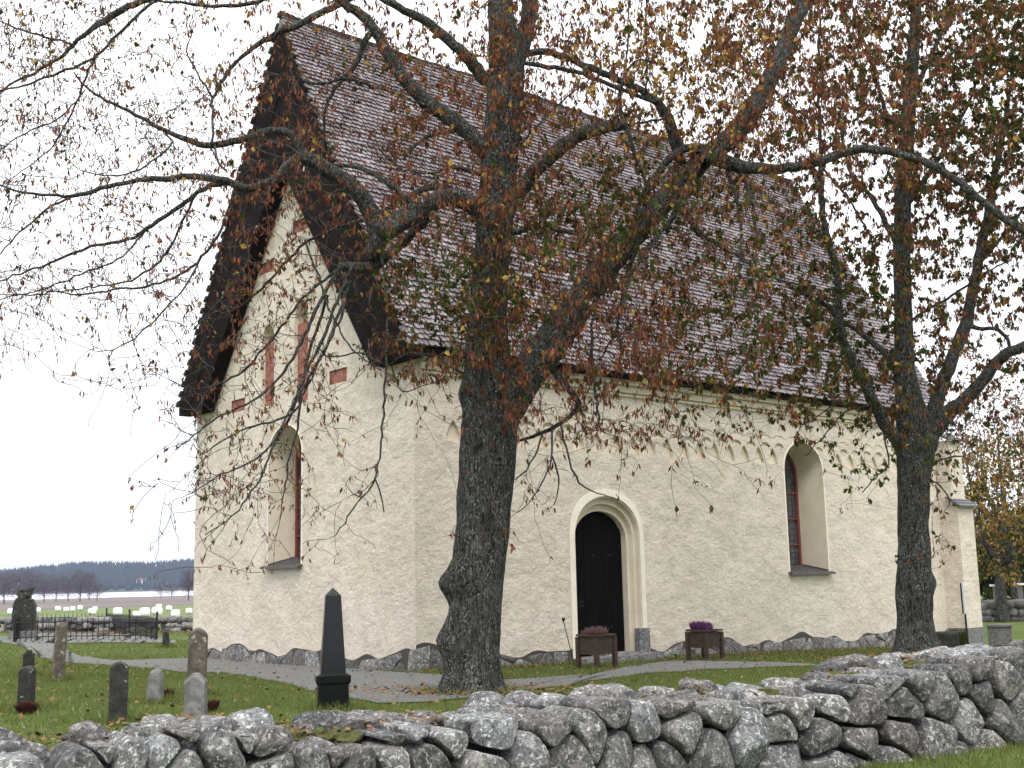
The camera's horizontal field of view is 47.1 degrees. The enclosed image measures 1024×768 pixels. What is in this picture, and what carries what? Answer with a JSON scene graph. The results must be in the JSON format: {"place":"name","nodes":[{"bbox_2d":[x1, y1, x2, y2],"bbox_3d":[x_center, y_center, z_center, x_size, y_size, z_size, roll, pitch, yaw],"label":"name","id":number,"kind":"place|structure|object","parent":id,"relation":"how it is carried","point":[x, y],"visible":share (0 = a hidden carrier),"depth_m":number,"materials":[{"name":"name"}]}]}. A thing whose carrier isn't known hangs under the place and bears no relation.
{"place":"outdoors","nodes":[
{"label":"outdoors","id":0,"kind":"place"},
{"bbox_2d":[0,590,193,599],"bbox_3d":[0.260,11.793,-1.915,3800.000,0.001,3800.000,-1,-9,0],"label":"lake water","id":1,"kind":"structure","parent":0,"point":[129,594],"depth_m":1205.17,"materials":[{"name":"white liquid"}]},
{"bbox_2d":[0,636,816,702],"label":"gravel path","id":2,"kind":"structure","parent":0,"point":[298,675],"depth_m":18.87,"materials":[{"name":"grey gravel"}]},
{"bbox_2d":[0,570,1023,767],"bbox_3d":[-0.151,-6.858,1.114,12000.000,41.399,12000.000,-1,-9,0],"label":"ground","id":3,"kind":"structure","parent":0,"point":[132,604],"depth_m":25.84,"materials":[{"name":"green plant"}]},
{"bbox_2d":[7,608,11,614],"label":"hay bale","id":4,"kind":"object","parent":3,"relation":"on","point":[9,611],"visible":0.44,"depth_m":206.14},
{"bbox_2d":[0,571,19,603],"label":"bare tree","id":5,"kind":"object","parent":3,"relation":"on","point":[4,587],"visible":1,"depth_m":463.50,"materials":[{"name":"grey plant"}]},
{"bbox_2d":[3,568,32,599],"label":"bare tree","id":6,"kind":"object","parent":3,"relation":"on","point":[20,579],"visible":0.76,"depth_m":513.01,"materials":[{"name":"grey plant"}]},
{"bbox_2d":[17,666,35,703],"bbox_3d":[-4.727,3.085,11.407,0.142,0.668,0.193,1,-9,-11],"label":"gravestone","id":7,"kind":"object","parent":3,"relation":"on","point":[26,683],"visible":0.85,"depth_m":11.35,"materials":[{"name":"stone"}]},
{"bbox_2d":[14,700,39,714],"bbox_3d":[-4.562,3.032,11.026,0.248,0.132,0.251,-5,-10,22],"label":"flower clump","id":8,"kind":"object","parent":3,"relation":"on","point":[26,707],"visible":0.87,"depth_m":10.96,"materials":[{"name":"red plant"}]},
{"bbox_2d":[22,650,34,667],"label":"gravestone","id":9,"kind":"object","parent":3,"relation":"on","point":[28,657],"visible":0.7,"depth_m":16.87,"materials":[{"name":"stone"}]},
{"bbox_2d":[21,567,43,598],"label":"bare tree","id":10,"kind":"object","parent":3,"relation":"on","point":[32,578],"visible":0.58,"depth_m":552.74,"materials":[{"name":"grey plant"}]},
{"bbox_2d":[31,573,58,601],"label":"bare tree","id":11,"kind":"object","parent":3,"relation":"on","point":[44,582],"visible":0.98,"depth_m":532.38,"materials":[{"name":"grey plant"}]},
{"bbox_2d":[47,573,66,600],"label":"bare tree","id":12,"kind":"object","parent":3,"relation":"on","point":[56,590],"visible":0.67,"depth_m":591.61,"materials":[{"name":"grey plant"}]},
{"bbox_2d":[55,606,60,611],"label":"hay bale","id":13,"kind":"object","parent":3,"relation":"on","point":[57,608],"visible":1,"depth_m":226.34},
{"bbox_2d":[52,622,67,679],"bbox_3d":[-6.106,3.738,15.831,0.163,1.040,0.209,5,-11,-22],"label":"gravestone","id":14,"kind":"object","parent":3,"relation":"on","point":[60,643],"visible":0.63,"depth_m":15.77,"materials":[{"name":"stone"}]},
{"bbox_2d":[58,574,77,600],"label":"bare tree","id":15,"kind":"object","parent":3,"relation":"on","point":[66,586],"visible":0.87,"depth_m":551.78,"materials":[{"name":"grey plant"}]},
{"bbox_2d":[69,570,90,601],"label":"bare tree","id":16,"kind":"object","parent":3,"relation":"on","point":[79,588],"visible":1,"depth_m":512.57,"materials":[{"name":"grey plant"}]},
{"bbox_2d":[82,571,97,599],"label":"bare tree","id":17,"kind":"object","parent":3,"relation":"on","point":[91,591],"visible":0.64,"depth_m":631.23,"materials":[{"name":"grey plant"}]},
{"bbox_2d":[88,608,96,614],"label":"hay bale","id":18,"kind":"object","parent":3,"relation":"on","point":[92,611],"visible":1,"depth_m":197.05},
{"bbox_2d":[9,632,175,642],"bbox_3d":[-13.264,7.858,36.832,4.374,0.167,12.244,2,-10,-21],"label":"gravel plot","id":19,"kind":"object","parent":3,"relation":"on","point":[143,639],"visible":0.54,"depth_m":33.04,"materials":[{"name":"grey gravel"}]},
{"bbox_2d":[8,586,37,638],"bbox_3d":[-13.974,6.568,33.632,0.699,1.500,0.600,1,-10,-14],"label":"grave monument","id":20,"kind":"object","parent":19,"relation":"on","point":[24,607],"visible":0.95,"depth_m":33.44,"materials":[{"name":"grey stone"}]},
{"bbox_2d":[13,608,158,641],"bbox_3d":[-13.620,7.301,35.861,3.815,0.916,7.891,4,-11,-29],"label":"iron fence","id":21,"kind":"object","parent":19,"relation":"on","point":[149,623],"visible":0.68,"depth_m":33.34,"materials":[{"name":"black metal"}]},
{"bbox_2d":[0,616,192,632],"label":"dry stone wall","id":22,"kind":"structure","parent":3,"relation":"on","point":[174,623],"depth_m":39.23,"materials":[{"name":"stone"}]},
{"bbox_2d":[0,558,193,592],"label":"forest","id":23,"kind":"object","parent":3,"relation":"on","point":[115,576],"visible":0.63,"depth_m":1714.17,"materials":[{"name":"plant"}]},
{"bbox_2d":[88,580,106,597],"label":"bare tree","id":24,"kind":"object","parent":3,"relation":"on","point":[97,590],"visible":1,"depth_m":532.19,"materials":[{"name":"grey plant"}]},
{"bbox_2d":[113,608,121,615],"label":"hay bale","id":25,"kind":"object","parent":3,"relation":"on","point":[116,611],"visible":0.84,"depth_m":184.08},
{"bbox_2d":[108,662,128,723],"bbox_3d":[-3.444,2.825,10.257,0.163,0.779,0.212,2,-10,-17],"label":"gravestone","id":26,"kind":"object","parent":3,"relation":"on","point":[118,687],"visible":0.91,"depth_m":10.19,"materials":[{"name":"stone"}]},
{"bbox_2d":[140,608,149,615],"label":"hay bale","id":27,"kind":"object","parent":3,"relation":"on","point":[144,611],"visible":0.63,"depth_m":174.80},
{"bbox_2d":[146,668,163,703],"bbox_3d":[-3.695,3.256,12.161,0.196,0.595,0.252,1,-9,-11],"label":"gravestone","id":28,"kind":"object","parent":3,"relation":"on","point":[155,683],"visible":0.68,"depth_m":12.07,"materials":[{"name":"grey stone"}]},
{"bbox_2d":[151,607,162,614],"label":"hay bale","id":29,"kind":"object","parent":3,"relation":"on","point":[154,610],"visible":0.89,"depth_m":184.66},
{"bbox_2d":[152,582,170,595],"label":"bare tree","id":30,"kind":"object","parent":3,"relation":"on","point":[162,588],"visible":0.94,"depth_m":611.20,"materials":[{"name":"grey plant"}]},
{"bbox_2d":[162,630,168,646],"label":"gravestone","id":31,"kind":"object","parent":3,"relation":"on","point":[165,638],"visible":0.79,"depth_m":30.97,"materials":[{"name":"stone"}]},
{"bbox_2d":[164,687,174,696],"bbox_3d":[-3.683,3.301,12.511,0.181,0.132,0.175,-1,-9,0],"label":"flower clump","id":32,"kind":"object","parent":3,"relation":"on","point":[167,691],"visible":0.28,"depth_m":12.49,"materials":[{"name":"plant"}]},
{"bbox_2d":[165,584,178,597],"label":"bare tree","id":33,"kind":"object","parent":3,"relation":"on","point":[172,590],"visible":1,"depth_m":591.32,"materials":[{"name":"grey plant"}]},
{"bbox_2d":[171,610,179,616],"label":"hay bale","id":34,"kind":"object","parent":3,"relation":"on","point":[176,613],"visible":0.81,"depth_m":168.64},
{"bbox_2d":[179,568,193,600],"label":"bare tree","id":35,"kind":"object","parent":3,"relation":"on","point":[188,587],"visible":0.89,"depth_m":413.83,"materials":[{"name":"grey plant"}]},
{"bbox_2d":[186,608,191,613],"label":"hay bale","id":36,"kind":"object","parent":3,"relation":"on","point":[188,610],"visible":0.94,"depth_m":186.22},
{"bbox_2d":[183,673,207,717],"bbox_3d":[-2.760,2.872,10.249,0.193,0.679,0.231,0,-9,-8],"label":"gravestone","id":37,"kind":"object","parent":3,"relation":"on","point":[195,692],"visible":0.62,"depth_m":10.17,"materials":[{"name":"grey stone"}]},
{"bbox_2d":[187,628,207,678],"bbox_3d":[-3.543,3.254,13.192,0.221,1.003,0.313,2,-10,-14],"label":"gravestone","id":38,"kind":"object","parent":3,"relation":"on","point":[197,649],"visible":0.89,"depth_m":13.09,"materials":[{"name":"stone"}]},
{"bbox_2d":[207,698,220,711],"bbox_3d":[-2.873,3.073,11.239,0.173,0.131,0.176,-1,-9,0],"label":"flower clump","id":39,"kind":"object","parent":3,"relation":"on","point":[212,704],"visible":0.66,"depth_m":11.19,"materials":[{"name":"red plant"}]},
{"bbox_2d":[315,588,350,710],"bbox_3d":[-1.800,2.726,11.774,0.339,1.346,0.339,1,-9,-12],"label":"obelisk","id":40,"kind":"object","parent":3,"relation":"on","point":[333,679],"visible":0.94,"depth_m":11.66,"materials":[{"name":"stone"}]},
{"bbox_2d":[0,0,1023,693],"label":"lime tree","id":41,"kind":"object","parent":3,"relation":"on","point":[498,390],"visible":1,"depth_m":14.59,"materials":[{"name":"brown plant"}]},
{"bbox_2d":[0,640,1023,767],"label":"dry stone wall","id":42,"kind":"structure","parent":3,"relation":"on","point":[935,700],"depth_m":6.82,"materials":[{"name":"stone"}]},
{"bbox_2d":[0,620,1023,748],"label":"fallen leaves","id":43,"kind":"object","parent":3,"relation":"on","point":[384,690],"visible":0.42,"depth_m":14.12,"materials":[{"name":"brown plant"}]},
{"bbox_2d":[562,618,574,665],"bbox_3d":[1.121,5.098,22.950,0.282,1.032,0.069,-4,-10,19],"label":"garden torch","id":44,"kind":"object","parent":3,"relation":"on","point":[563,619],"visible":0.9,"depth_m":22.95,"materials":[{"name":"black metal"}]},
{"bbox_2d":[175,10,985,671],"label":"church","id":45,"kind":"structure","parent":3,"relation":"on","point":[791,558],"depth_m":26.76,"materials":[{"name":"paint"}]},
{"bbox_2d":[260,442,302,568],"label":"window","id":46,"kind":"structure","parent":45,"relation":"in","point":[286,563],"depth_m":26.63,"materials":[{"name":"brown glass"}]},
{"bbox_2d":[575,511,624,656],"bbox_3d":[1.839,4.359,25.533,1.640,3.200,0.105,7,-12,-40],"label":"door","id":47,"kind":"structure","parent":45,"relation":"in","point":[599,585],"depth_m":25.61,"materials":[{"name":"black wood"}]},
{"bbox_2d":[785,453,835,574],"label":"window","id":48,"kind":"structure","parent":45,"relation":"in","point":[796,567],"depth_m":31.02,"materials":[{"name":"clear glass"}]},
{"bbox_2d":[575,633,617,668],"bbox_3d":[1.524,4.839,21.169,0.535,0.651,0.535,7,-12,-40],"label":"flower box","id":49,"kind":"object","parent":3,"relation":"on","point":[596,646],"visible":0.89,"depth_m":21.06,"materials":[{"name":"brown wood"}]},
{"bbox_2d":[580,625,608,636],"bbox_3d":[1.493,4.462,21.215,0.517,0.210,0.651,0,-9,-6],"label":"heather","id":50,"kind":"object","parent":49,"relation":"in","point":[597,630],"visible":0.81,"depth_m":21.08,"materials":[{"name":"plant"}]},
{"bbox_2d":[685,629,724,660],"bbox_3d":[3.876,5.263,23.588,0.547,0.657,0.547,7,-12,-40],"label":"flower box","id":51,"kind":"object","parent":3,"relation":"on","point":[704,640],"visible":0.92,"depth_m":23.49,"materials":[{"name":"brown wood"}]},
{"bbox_2d":[689,620,712,629],"bbox_3d":[3.851,4.864,23.639,0.542,0.248,0.632,7,-12,-40],"label":"heather","id":52,"kind":"object","parent":51,"relation":"in","point":[698,625],"visible":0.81,"depth_m":23.50,"materials":[{"name":"purple plant"}]},
{"bbox_2d":[701,0,1023,653],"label":"lime tree","id":53,"kind":"object","parent":3,"relation":"on","point":[914,435],"visible":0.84,"depth_m":19.74,"materials":[{"name":"brown plant"}]},
{"bbox_2d":[936,631,958,647],"bbox_3d":[7.279,4.473,19.616,0.395,0.662,0.283,-4,-10,17],"label":"gravestone","id":54,"kind":"object","parent":3,"relation":"on","point":[948,639],"visible":0.26,"depth_m":19.52,"materials":[{"name":"stone"}]},
{"bbox_2d":[947,628,967,645],"bbox_3d":[7.819,4.530,20.710,0.480,0.462,0.492,-1,-9,0],"label":"shrub","id":55,"kind":"object","parent":3,"relation":"on","point":[962,638],"visible":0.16,"depth_m":20.60,"materials":[{"name":"green plant"}]},
{"bbox_2d":[960,583,968,643],"bbox_3d":[9.141,4.757,23.686,0.078,1.465,0.152,-5,-10,24],"label":"marker pole","id":56,"kind":"object","parent":3,"relation":"on","point":[962,591],"visible":0.83,"depth_m":23.70,"materials":[{"name":"white metal"}]},
{"bbox_2d":[936,346,1023,599],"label":"autumn tree","id":57,"kind":"object","parent":3,"relation":"on","point":[1014,548],"visible":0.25,"depth_m":57.51,"materials":[{"name":"orange plant"}]},
{"bbox_2d":[951,424,1023,621],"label":"autumn tree","id":58,"kind":"object","parent":3,"relation":"on","point":[997,560],"visible":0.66,"depth_m":45.33,"materials":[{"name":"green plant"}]},
{"bbox_2d":[989,584,995,600],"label":"gate post","id":59,"kind":"object","parent":3,"relation":"on","point":[993,586],"visible":0.29,"depth_m":46.16,"materials":[{"name":"grey stone"}]},
{"bbox_2d":[974,506,1023,599],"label":"evergreen bush","id":60,"kind":"object","parent":3,"relation":"on","point":[1007,592],"visible":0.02,"depth_m":58.55,"materials":[{"name":"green plant"}]},
{"bbox_2d":[986,624,1012,646],"bbox_3d":[10.695,5.667,25.671,0.532,0.810,0.280,-5,-10,23],"label":"gravestone","id":61,"kind":"object","parent":3,"relation":"on","point":[1000,635],"visible":0.7,"depth_m":25.60,"materials":[{"name":"grey stone"}]},
{"bbox_2d":[975,512,1023,599],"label":"evergreen bush","id":62,"kind":"object","parent":3,"relation":"on","point":[988,562],"visible":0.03,"depth_m":60.24,"materials":[{"name":"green plant"}]},
{"bbox_2d":[976,529,1023,599],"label":"evergreen bush","id":63,"kind":"object","parent":3,"relation":"on","point":[986,588],"visible":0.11,"depth_m":57.57,"materials":[{"name":"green plant"}]},
{"bbox_2d":[981,599,1023,621],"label":"dry stone wall","id":64,"kind":"structure","parent":3,"relation":"on","point":[1015,608],"depth_m":45.49,"materials":[{"name":"stone"}]},
{"bbox_2d":[1014,583,1023,599],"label":"gate post","id":65,"kind":"object","parent":3,"relation":"on","point":[1020,591],"visible":0.44,"depth_m":48.11,"materials":[{"name":"grey stone"}]},
{"bbox_2d":[0,0,1023,569],"label":"sky","id":66,"kind":"structure","parent":0,"point":[66,495],"materials":[{"name":"white"}]}
]}

